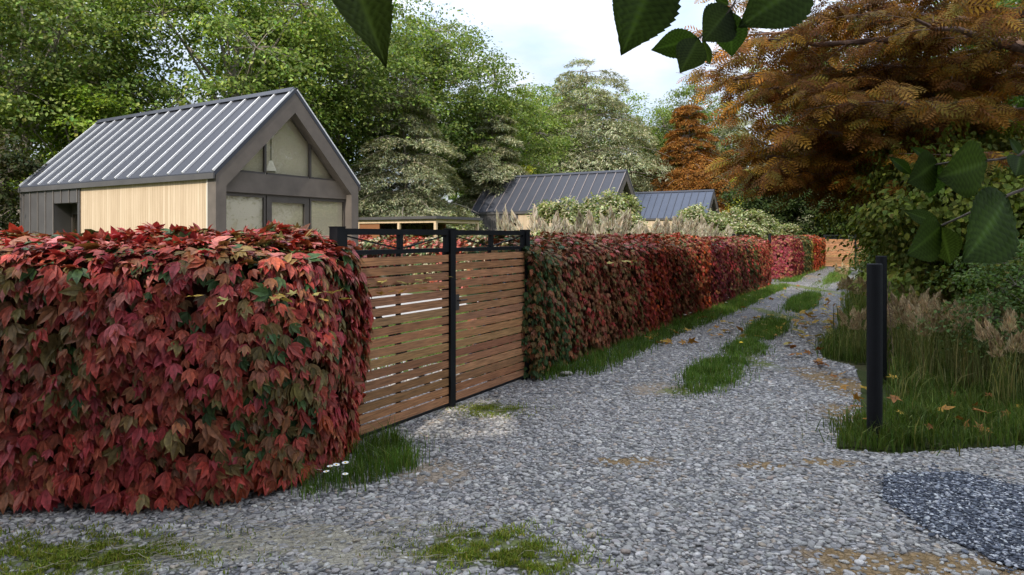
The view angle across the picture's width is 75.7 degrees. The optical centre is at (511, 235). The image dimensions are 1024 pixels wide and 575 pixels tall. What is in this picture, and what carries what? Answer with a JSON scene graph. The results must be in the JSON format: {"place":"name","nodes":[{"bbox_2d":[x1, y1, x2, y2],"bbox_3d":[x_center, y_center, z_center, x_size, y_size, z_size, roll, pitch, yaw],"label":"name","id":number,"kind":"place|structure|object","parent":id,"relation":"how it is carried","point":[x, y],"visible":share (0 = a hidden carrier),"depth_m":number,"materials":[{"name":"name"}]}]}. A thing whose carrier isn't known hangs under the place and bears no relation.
{"place":"outdoors","nodes":[
{"label":"outdoors","id":0,"kind":"place"},
{"bbox_2d":[370,293,477,318],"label":"terrace","id":1,"kind":"structure","parent":0,"point":[408,303],"depth_m":16.61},
{"bbox_2d":[0,266,1023,574],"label":"gravel lane","id":2,"kind":"structure","parent":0,"point":[880,556],"depth_m":4.31,"materials":[{"name":"gravel"}]},
{"bbox_2d":[0,219,373,515],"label":"creeper hedge","id":3,"kind":"object","parent":2,"relation":"on","point":[132,379],"visible":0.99,"depth_m":4.18,"materials":[{"name":"red plant"}]},
{"bbox_2d":[0,399,622,574],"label":"moss","id":4,"kind":"object","parent":2,"relation":"on","point":[509,556],"visible":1,"depth_m":3.58,"materials":[{"name":"green plant"}]},
{"bbox_2d":[0,374,728,574],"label":"dry straw","id":5,"kind":"object","parent":2,"relation":"on","point":[267,526],"visible":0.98,"depth_m":3.72,"materials":[{"name":"plant"}]},
{"bbox_2d":[291,408,439,502],"bbox_3d":[-1.091,1.566,4.899,0.905,0.337,1.706,0,0,9],"label":"grass tuft","id":6,"kind":"object","parent":2,"relation":"on","point":[393,459],"visible":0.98,"depth_m":4.86,"materials":[{"name":"plant"}]},
{"bbox_2d":[329,226,529,438],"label":"driveway gate","id":7,"kind":"structure","parent":2,"relation":"on","point":[450,384],"depth_m":6.48,"materials":[{"name":"wood"},{"name":"black metal"}]},
{"bbox_2d":[463,229,712,379],"bbox_3d":[1.966,0.817,11.726,1.192,1.836,8.965,0,0,30],"label":"creeper hedge","id":8,"kind":"object","parent":2,"relation":"on","point":[579,298],"visible":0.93,"depth_m":9.81,"materials":[{"name":"red plant"}]},
{"bbox_2d":[364,317,861,394],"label":"pebbles","id":9,"kind":"object","parent":2,"relation":"on","point":[696,347],"visible":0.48,"depth_m":8.54,"materials":[{"name":"gravel"}]},
{"bbox_2d":[540,281,790,380],"bbox_3d":[5.001,1.555,15.316,1.338,0.359,17.840,0,0,31],"label":"grass strip","id":10,"kind":"object","parent":2,"relation":"on","point":[598,359],"depth_m":10.90,"materials":[{"name":"plant"}]},
{"bbox_2d":[670,350,765,397],"bbox_3d":[2.619,1.595,8.309,1.014,0.280,2.705,0,0,27],"label":"grass tuft","id":11,"kind":"object","parent":2,"relation":"on","point":[714,369],"visible":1,"depth_m":8.08,"materials":[{"name":"plant"}]},
{"bbox_2d":[683,234,773,307],"bbox_3d":[6.303,0.837,19.151,1.165,1.796,8.549,0,0,31],"label":"creeper hedge","id":12,"kind":"object","parent":2,"relation":"on","point":[741,264],"visible":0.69,"depth_m":18.25,"materials":[{"name":"red plant"}]},
{"bbox_2d":[656,276,834,407],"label":"sparse grass","id":13,"kind":"structure","parent":2,"relation":"on","point":[819,281],"depth_m":9.83,"materials":[{"name":"plant"}]},
{"bbox_2d":[711,335,781,360],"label":"grass tuft","id":14,"kind":"object","parent":2,"relation":"on","point":[736,346],"visible":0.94,"depth_m":9.98,"materials":[{"name":"plant"}]},
{"bbox_2d":[729,309,800,340],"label":"grass tuft","id":15,"kind":"object","parent":2,"relation":"on","point":[754,328],"visible":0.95,"depth_m":11.92,"materials":[{"name":"plant"}]},
{"bbox_2d":[767,233,825,278],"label":"creeper hedge","id":16,"kind":"object","parent":2,"relation":"on","point":[793,255],"visible":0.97,"depth_m":26.93,"materials":[{"name":"red plant"}]},
{"bbox_2d":[774,266,827,281],"bbox_3d":[13.778,1.556,30.459,1.190,0.358,13.761,0,0,31],"label":"grass strip","id":17,"kind":"object","parent":2,"relation":"on","point":[794,278],"depth_m":25.62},
{"bbox_2d":[778,288,826,312],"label":"grass tuft","id":18,"kind":"object","parent":2,"relation":"on","point":[795,304],"visible":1,"depth_m":16.57,"materials":[{"name":"plant"}]},
{"bbox_2d":[822,267,854,283],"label":"grass tuft","id":19,"kind":"object","parent":2,"relation":"on","point":[833,279],"visible":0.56,"depth_m":26.49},
{"bbox_2d":[823,235,866,266],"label":"driveway gate","id":20,"kind":"structure","parent":2,"relation":"on","point":[835,255],"depth_m":36.25,"materials":[{"name":"brown wood"}]},
{"bbox_2d":[856,463,1023,572],"bbox_3d":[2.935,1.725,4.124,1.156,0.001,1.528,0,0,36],"label":"dark gravel bed","id":21,"kind":"object","parent":2,"relation":"on","point":[948,513],"visible":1,"depth_m":4.13,"materials":[{"name":"gravel"}]},
{"bbox_2d":[9,0,1017,201],"label":"sky","id":22,"kind":"structure","parent":0,"point":[543,36],"materials":[{"name":"white"}]},
{"bbox_2d":[510,203,562,243],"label":"pampas grass","id":23,"kind":"object","parent":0,"point":[556,227],"depth_m":12.21,"materials":[{"name":"plant"}]},
{"bbox_2d":[543,216,585,234],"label":"pampas grass","id":24,"kind":"object","parent":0,"point":[564,230],"depth_m":12.86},
{"bbox_2d":[542,209,627,245],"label":"pampas grass","id":25,"kind":"object","parent":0,"point":[588,229],"depth_m":13.02,"materials":[{"name":"plant"}]},
{"bbox_2d":[575,211,621,237],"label":"pampas grass","id":26,"kind":"object","parent":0,"point":[580,221],"depth_m":13.72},
{"bbox_2d":[369,258,838,364],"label":"lawn","id":27,"kind":"structure","parent":0,"point":[441,325],"depth_m":12.20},
{"bbox_2d":[0,118,27,229],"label":"dark shrub","id":28,"kind":"object","parent":27,"relation":"on","point":[2,202],"visible":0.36,"depth_m":22.67,"materials":[{"name":"green plant"}]},
{"bbox_2d":[0,135,47,238],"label":"dark shrub","id":29,"kind":"object","parent":27,"relation":"on","point":[19,161],"visible":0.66,"depth_m":20.12,"materials":[{"name":"green plant"}]},
{"bbox_2d":[0,67,143,218],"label":"maple tree","id":30,"kind":"object","parent":27,"relation":"on","point":[98,102],"visible":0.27,"depth_m":24.68,"materials":[{"name":"green plant"}]},
{"bbox_2d":[0,0,198,226],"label":"broadleaf tree","id":31,"kind":"object","parent":27,"relation":"on","point":[21,13],"visible":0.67,"depth_m":24.59,"materials":[{"name":"green plant"}]},
{"bbox_2d":[18,87,360,253],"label":"barn house","id":32,"kind":"structure","parent":27,"relation":"on","point":[254,160],"depth_m":17.30,"materials":[{"name":"metal"},{"name":"light wood"},{"name":"glass"}]},
{"bbox_2d":[71,204,76,231],"bbox_3d":[-12.221,0.355,18.840,1.290,2.560,0.070,0,0,31],"label":"window","id":33,"kind":"structure","parent":32,"relation":"in","point":[73,206],"depth_m":19.12,"materials":[{"name":"grey glass"}]},
{"bbox_2d":[226,193,265,226],"bbox_3d":[-6.515,0.305,15.931,0.070,2.620,1.290,0,0,31],"label":"window","id":34,"kind":"structure","parent":32,"relation":"in","point":[227,194],"depth_m":16.44,"materials":[{"name":"grey metal"}]},
{"bbox_2d":[240,143,266,173],"bbox_3d":[-6.411,-2.016,16.087,0.070,0.958,0.960,0,0,31],"label":"window","id":35,"kind":"structure","parent":32,"relation":"in","point":[265,146],"depth_m":16.45,"materials":[{"name":"grey metal"}]},
{"bbox_2d":[266,118,308,177],"bbox_3d":[-5.813,-2.378,17.096,0.060,1.683,1.330,0,0,31],"label":"window","id":36,"kind":"structure","parent":32,"relation":"in","point":[290,118],"depth_m":17.24,"materials":[{"name":"grey metal"}]},
{"bbox_2d":[266,196,308,229],"bbox_3d":[-5.817,0.305,17.100,0.070,2.620,1.350,0,0,31],"label":"glazed door","id":37,"kind":"structure","parent":32,"relation":"in","point":[269,199],"depth_m":17.08,"materials":[{"name":"grey metal"}]},
{"bbox_2d":[308,144,334,180],"bbox_3d":[-5.206,-2.016,18.104,0.070,0.958,0.960,0,0,31],"label":"window","id":38,"kind":"structure","parent":32,"relation":"in","point":[309,146],"depth_m":17.70,"materials":[{"name":"grey metal"}]},
{"bbox_2d":[309,199,344,229],"bbox_3d":[-5.120,0.305,18.268,0.070,2.620,1.290,0,0,31],"label":"window","id":39,"kind":"structure","parent":32,"relation":"in","point":[310,200],"depth_m":18.11,"materials":[{"name":"grey metal"}]},
{"bbox_2d":[29,0,380,161],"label":"broadleaf tree","id":40,"kind":"object","parent":27,"relation":"on","point":[231,24],"visible":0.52,"depth_m":28.72,"materials":[{"name":"green plant"}]},
{"bbox_2d":[172,0,467,185],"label":"broadleaf tree","id":41,"kind":"object","parent":27,"relation":"on","point":[383,87],"visible":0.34,"depth_m":33.42,"materials":[{"name":"green plant"}]},
{"bbox_2d":[350,84,487,240],"bbox_3d":[-5.620,-2.736,35.032,9.182,10.522,11.239,0,0,33],"label":"cedar tree","id":42,"kind":"object","parent":27,"relation":"on","point":[378,194],"visible":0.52,"depth_m":33.60,"materials":[{"name":"green plant"}]},
{"bbox_2d":[358,216,482,240],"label":"garden pavilion","id":43,"kind":"structure","parent":27,"relation":"on","point":[374,222],"depth_m":29.27,"materials":[{"name":"wood"}]},
{"bbox_2d":[370,310,480,373],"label":"lawn grass","id":44,"kind":"structure","parent":27,"relation":"on","point":[418,339],"depth_m":11.02,"materials":[{"name":"plant"}]},
{"bbox_2d":[316,0,550,204],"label":"broadleaf tree","id":45,"kind":"object","parent":27,"relation":"on","point":[443,46],"visible":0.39,"depth_m":42.50,"materials":[{"name":"green plant"}]},
{"bbox_2d":[404,208,472,237],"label":"variegated shrub","id":46,"kind":"object","parent":27,"relation":"on","point":[455,226],"visible":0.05,"depth_m":33.06,"materials":[{"name":"green plant"}]},
{"bbox_2d":[436,110,529,235],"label":"cedar tree","id":47,"kind":"object","parent":27,"relation":"on","point":[501,170],"visible":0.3,"depth_m":42.39,"materials":[{"name":"green plant"}]},
{"bbox_2d":[493,205,511,246],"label":"pampas grass","id":48,"kind":"object","parent":27,"relation":"on","point":[505,224],"depth_m":13.12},
{"bbox_2d":[439,84,577,196],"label":"broadleaf tree","id":49,"kind":"object","parent":27,"relation":"on","point":[546,145],"visible":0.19,"depth_m":49.35,"materials":[{"name":"green plant"}]},
{"bbox_2d":[358,234,663,290],"bbox_3d":[-1.014,0.792,20.449,12.529,1.887,1.193,0,0,31],"label":"garden hedge","id":50,"kind":"object","parent":27,"relation":"on","point":[435,243],"visible":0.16,"depth_m":21.48,"materials":[{"name":"red plant"}]},
{"bbox_2d":[516,163,536,174],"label":"lime bush","id":51,"kind":"object","parent":27,"relation":"on","point":[528,168],"depth_m":45.91,"materials":[{"name":"green plant"}]},
{"bbox_2d":[470,169,640,236],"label":"barn house","id":52,"kind":"structure","parent":27,"relation":"on","point":[520,195],"depth_m":39.32,"materials":[{"name":"beige paint"}]},
{"bbox_2d":[525,196,606,243],"bbox_3d":[1.587,0.306,19.228,2.505,3.072,2.614,0,0,-34],"label":"variegated shrub","id":53,"kind":"object","parent":27,"relation":"on","point":[546,210],"visible":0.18,"depth_m":19.07,"materials":[{"name":"green plant"}]},
{"bbox_2d":[580,187,650,234],"bbox_3d":[3.036,0.164,20.697,2.928,3.380,2.805,0,0,-7],"label":"variegated shrub","id":54,"kind":"object","parent":27,"relation":"on","point":[617,202],"visible":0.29,"depth_m":20.39,"materials":[{"name":"green plant"}]},
{"bbox_2d":[635,189,719,231],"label":"barn house","id":55,"kind":"structure","parent":27,"relation":"on","point":[660,205],"depth_m":54.65,"materials":[{"name":"beige paint"}]},
{"bbox_2d":[664,211,704,236],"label":"pampas grass","id":56,"kind":"object","parent":27,"relation":"on","point":[680,224],"depth_m":19.01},
{"bbox_2d":[646,104,738,232],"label":"orange conifer","id":57,"kind":"object","parent":27,"relation":"on","point":[693,163],"visible":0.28,"depth_m":61.45,"materials":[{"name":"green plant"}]},
{"bbox_2d":[670,202,736,235],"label":"variegated shrub","id":58,"kind":"object","parent":27,"relation":"on","point":[689,212],"visible":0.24,"depth_m":25.81,"materials":[{"name":"green plant"}]},
{"bbox_2d":[715,205,771,239],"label":"variegated shrub","id":59,"kind":"object","parent":27,"relation":"on","point":[737,219],"visible":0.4,"depth_m":29.00,"materials":[{"name":"green plant"}]},
{"bbox_2d":[730,210,791,240],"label":"variegated shrub","id":60,"kind":"object","parent":27,"relation":"on","point":[770,229],"visible":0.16,"depth_m":31.20,"materials":[{"name":"green plant"}]},
{"bbox_2d":[717,182,813,232],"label":"laurel bush","id":61,"kind":"object","parent":27,"relation":"on","point":[787,216],"visible":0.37,"depth_m":46.10,"materials":[{"name":"green plant"}]},
{"bbox_2d":[768,220,806,234],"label":"variegated shrub","id":62,"kind":"object","parent":27,"relation":"on","point":[787,228],"visible":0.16,"depth_m":32.66,"materials":[{"name":"green plant"}]},
{"bbox_2d":[766,187,861,258],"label":"laurel bush","id":63,"kind":"object","parent":27,"relation":"on","point":[799,204],"visible":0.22,"depth_m":44.79,"materials":[{"name":"green plant"}]},
{"bbox_2d":[585,205,631,233],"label":"pampas grass","id":64,"kind":"object","parent":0,"point":[626,227],"depth_m":14.63,"materials":[{"name":"plant"}]},
{"bbox_2d":[600,212,662,234],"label":"pampas grass","id":65,"kind":"object","parent":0,"point":[641,230],"depth_m":15.74,"materials":[{"name":"plant"}]},
{"bbox_2d":[620,209,692,234],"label":"pampas grass","id":66,"kind":"object","parent":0,"point":[665,226],"depth_m":17.77,"materials":[{"name":"plant"}]},
{"bbox_2d":[672,215,719,237],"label":"pampas grass","id":67,"kind":"object","parent":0,"point":[700,231],"depth_m":20.30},
{"bbox_2d":[684,213,707,231],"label":"pampas grass","id":68,"kind":"object","parent":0,"point":[703,220],"depth_m":21.78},
{"bbox_2d":[708,224,735,237],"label":"pampas grass","id":69,"kind":"object","parent":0,"point":[729,229],"depth_m":24.24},
{"bbox_2d":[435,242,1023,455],"bbox_3d":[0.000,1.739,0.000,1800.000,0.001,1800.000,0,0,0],"label":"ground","id":70,"kind":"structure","parent":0,"point":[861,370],"depth_m":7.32,"materials":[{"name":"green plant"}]},
{"bbox_2d":[0,0,175,238],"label":"broadleaf tree","id":71,"kind":"object","parent":70,"relation":"on","point":[38,48],"visible":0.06,"depth_m":29.90,"materials":[{"name":"green plant"}]},
{"bbox_2d":[10,155,856,243],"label":"woods","id":72,"kind":"object","parent":70,"relation":"on","point":[449,198],"depth_m":83.21,"materials":[{"name":"green plant"}]},
{"bbox_2d":[443,90,597,199],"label":"broadleaf tree","id":73,"kind":"object","parent":70,"relation":"on","point":[561,120],"visible":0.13,"depth_m":61.89,"materials":[{"name":"green plant"}]},
{"bbox_2d":[509,74,659,171],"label":"broadleaf tree","id":74,"kind":"object","parent":70,"relation":"on","point":[542,88],"visible":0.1,"depth_m":75.88,"materials":[{"name":"green plant"}]},
{"bbox_2d":[525,57,680,191],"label":"cedar tree","id":75,"kind":"object","parent":70,"relation":"on","point":[623,135],"visible":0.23,"depth_m":63.34,"materials":[{"name":"green plant"}]},
{"bbox_2d":[588,120,672,191],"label":"broadleaf tree","id":76,"kind":"object","parent":70,"relation":"on","point":[631,147],"visible":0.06,"depth_m":75.59,"materials":[{"name":"green plant"}]},
{"bbox_2d":[629,77,758,187],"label":"broadleaf tree","id":77,"kind":"object","parent":70,"relation":"on","point":[664,125],"visible":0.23,"depth_m":69.04,"materials":[{"name":"green plant"}]},
{"bbox_2d":[712,108,767,198],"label":"cedar tree","id":78,"kind":"object","parent":70,"relation":"on","point":[723,131],"visible":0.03,"depth_m":65.31,"materials":[{"name":"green plant"}]},
{"bbox_2d":[718,169,774,213],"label":"lime bush","id":79,"kind":"object","parent":70,"relation":"on","point":[736,195],"visible":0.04,"depth_m":59.00,"materials":[{"name":"green plant"}]},
{"bbox_2d":[739,38,854,149],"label":"broadleaf tree","id":80,"kind":"object","parent":70,"relation":"on","point":[783,120],"visible":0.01,"depth_m":64.70,"materials":[{"name":"green plant"}]},
{"bbox_2d":[773,114,864,255],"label":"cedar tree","id":81,"kind":"object","parent":70,"relation":"on","point":[802,221],"visible":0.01,"depth_m":58.10,"materials":[{"name":"green plant"}]},
{"bbox_2d":[875,256,894,383],"bbox_3d":[4.400,0.985,7.800,0.206,1.501,0.144,0,0,0],"label":"bollard post","id":82,"kind":"object","parent":70,"relation":"on","point":[881,260],"visible":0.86,"depth_m":7.74,"materials":[{"name":"metal"}]},
{"bbox_2d":[886,392,901,402],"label":"fallen leaf","id":83,"kind":"object","parent":70,"relation":"on","point":[894,400],"visible":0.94,"depth_m":6.47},
{"bbox_2d":[835,262,851,288],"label":"reed grass","id":84,"kind":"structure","parent":0,"point":[846,270],"depth_m":21.52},
{"bbox_2d":[837,305,866,357],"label":"reed grass","id":85,"kind":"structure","parent":0,"point":[857,316],"depth_m":9.31,"materials":[{"name":"plant"}]},
{"bbox_2d":[845,275,866,309],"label":"reed grass","id":86,"kind":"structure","parent":0,"point":[859,280],"depth_m":13.62,"materials":[{"name":"plant"}]},
{"bbox_2d":[887,297,928,355],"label":"reed grass","id":87,"kind":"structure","parent":0,"point":[894,339],"depth_m":9.10,"materials":[{"name":"plant"}]},
{"bbox_2d":[889,290,956,380],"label":"reed grass","id":88,"kind":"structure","parent":0,"point":[922,306],"depth_m":7.74,"materials":[{"name":"plant"}]},
{"bbox_2d":[830,354,1023,450],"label":"verge soil","id":89,"kind":"structure","parent":0,"point":[939,444],"depth_m":5.55,"materials":[{"name":"soil"}]},
{"bbox_2d":[836,276,856,305],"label":"reed grass","id":90,"kind":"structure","parent":89,"relation":"on","point":[840,284],"depth_m":16.11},
{"bbox_2d":[676,0,1023,214],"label":"feathery tree","id":91,"kind":"object","parent":89,"relation":"on","point":[893,96],"visible":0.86,"depth_m":10.60,"materials":[{"name":"orange plant"}]},
{"bbox_2d":[847,245,896,273],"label":"leaved shrub","id":92,"kind":"object","parent":89,"relation":"on","point":[868,259],"visible":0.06,"depth_m":29.42,"materials":[{"name":"green plant"}]},
{"bbox_2d":[867,263,882,440],"bbox_3d":[3.080,0.985,5.600,0.144,1.501,0.144,0,0,0],"label":"bollard post","id":93,"kind":"object","parent":89,"relation":"on","point":[874,341],"visible":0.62,"depth_m":5.55,"materials":[{"name":"metal"}]},
{"bbox_2d":[833,267,970,328],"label":"verge grass","id":94,"kind":"structure","parent":89,"relation":"on","point":[857,308],"depth_m":15.05,"materials":[{"name":"plant"}]},
{"bbox_2d":[887,285,941,363],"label":"reed grass","id":95,"kind":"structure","parent":89,"relation":"on","point":[903,302],"depth_m":8.66,"materials":[{"name":"plant"}]},
{"bbox_2d":[806,119,1023,364],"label":"leafy shrub","id":96,"kind":"object","parent":89,"relation":"on","point":[886,225],"visible":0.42,"depth_m":9.26,"materials":[{"name":"green plant"}]},
{"bbox_2d":[812,263,1023,443],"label":"verge weeds","id":97,"kind":"object","parent":89,"relation":"on","point":[907,372],"visible":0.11,"depth_m":7.54,"materials":[{"name":"green plant"}]},
{"bbox_2d":[875,200,964,289],"bbox_3d":[10.391,-0.008,14.565,4.609,3.704,5.137,0,0,18],"label":"leafy shrub","id":98,"kind":"object","parent":89,"relation":"on","point":[948,271],"depth_m":14.32,"materials":[{"name":"green plant"}]},
{"bbox_2d":[898,283,950,343],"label":"reed grass","id":99,"kind":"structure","parent":89,"relation":"on","point":[899,288],"depth_m":9.94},
{"bbox_2d":[864,0,1023,131],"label":"roadside tree","id":100,"kind":"object","parent":89,"relation":"on","point":[1008,1],"visible":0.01,"depth_m":19.99,"materials":[{"name":"green plant"}]},
{"bbox_2d":[915,294,980,372],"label":"reed grass","id":101,"kind":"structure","parent":89,"relation":"on","point":[937,302],"depth_m":8.09,"materials":[{"name":"plant"}]},
{"bbox_2d":[894,226,1023,380],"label":"leaved shrub","id":102,"kind":"object","parent":89,"relation":"on","point":[1000,296],"visible":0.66,"depth_m":7.32,"materials":[{"name":"green plant"}]},
{"bbox_2d":[952,288,1014,374],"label":"reed grass","id":103,"kind":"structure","parent":89,"relation":"on","point":[987,342],"depth_m":8.07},
{"bbox_2d":[984,304,1023,374],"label":"reed grass","id":104,"kind":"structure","parent":89,"relation":"on","point":[1003,313],"depth_m":7.73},
{"bbox_2d":[992,307,1023,388],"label":"reed grass","id":105,"kind":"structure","parent":89,"relation":"on","point":[1022,326],"depth_m":7.19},
{"bbox_2d":[993,5,1023,107],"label":"roadside tree","id":106,"kind":"object","parent":89,"relation":"on","point":[1020,99],"visible":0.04,"depth_m":17.20,"materials":[{"name":"green plant"}]},
{"bbox_2d":[929,281,968,349],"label":"reed grass","id":107,"kind":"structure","parent":0,"point":[945,297],"depth_m":9.32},
{"bbox_2d":[933,299,1020,389],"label":"reed grass","id":108,"kind":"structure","parent":0,"point":[975,368],"depth_m":7.38,"materials":[{"name":"plant"}]},
{"bbox_2d":[972,308,1023,409],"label":"reed grass","id":109,"kind":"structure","parent":0,"point":[1009,323],"depth_m":6.57,"materials":[{"name":"plant"}]},
{"bbox_3d":[-1.820,-6.261,-3.504,9.144,16.262,9.542,0,0,-44],"label":"beech tree","id":110,"kind":"object","parent":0,"visible":0},
{"bbox_2d":[332,0,393,68],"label":"beech twig","id":111,"kind":"object","parent":110,"relation":"attached to","point":[369,22],"visible":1,"depth_m":0.79,"materials":[{"name":"green plant"}]},
{"bbox_3d":[1.156,-6.669,-3.553,11.426,17.070,11.290,0,0,0],"label":"beech tree","id":112,"kind":"object","parent":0,"visible":0},
{"bbox_2d":[612,0,813,72],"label":"beech twig","id":113,"kind":"object","parent":112,"relation":"attached to","point":[725,27],"visible":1,"depth_m":0.99,"materials":[{"name":"green plant"}]},
{"bbox_2d":[888,138,1023,264],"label":"beech twig","id":114,"kind":"object","parent":112,"relation":"attached to","point":[992,234],"visible":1,"depth_m":0.94,"materials":[{"name":"green plant"}]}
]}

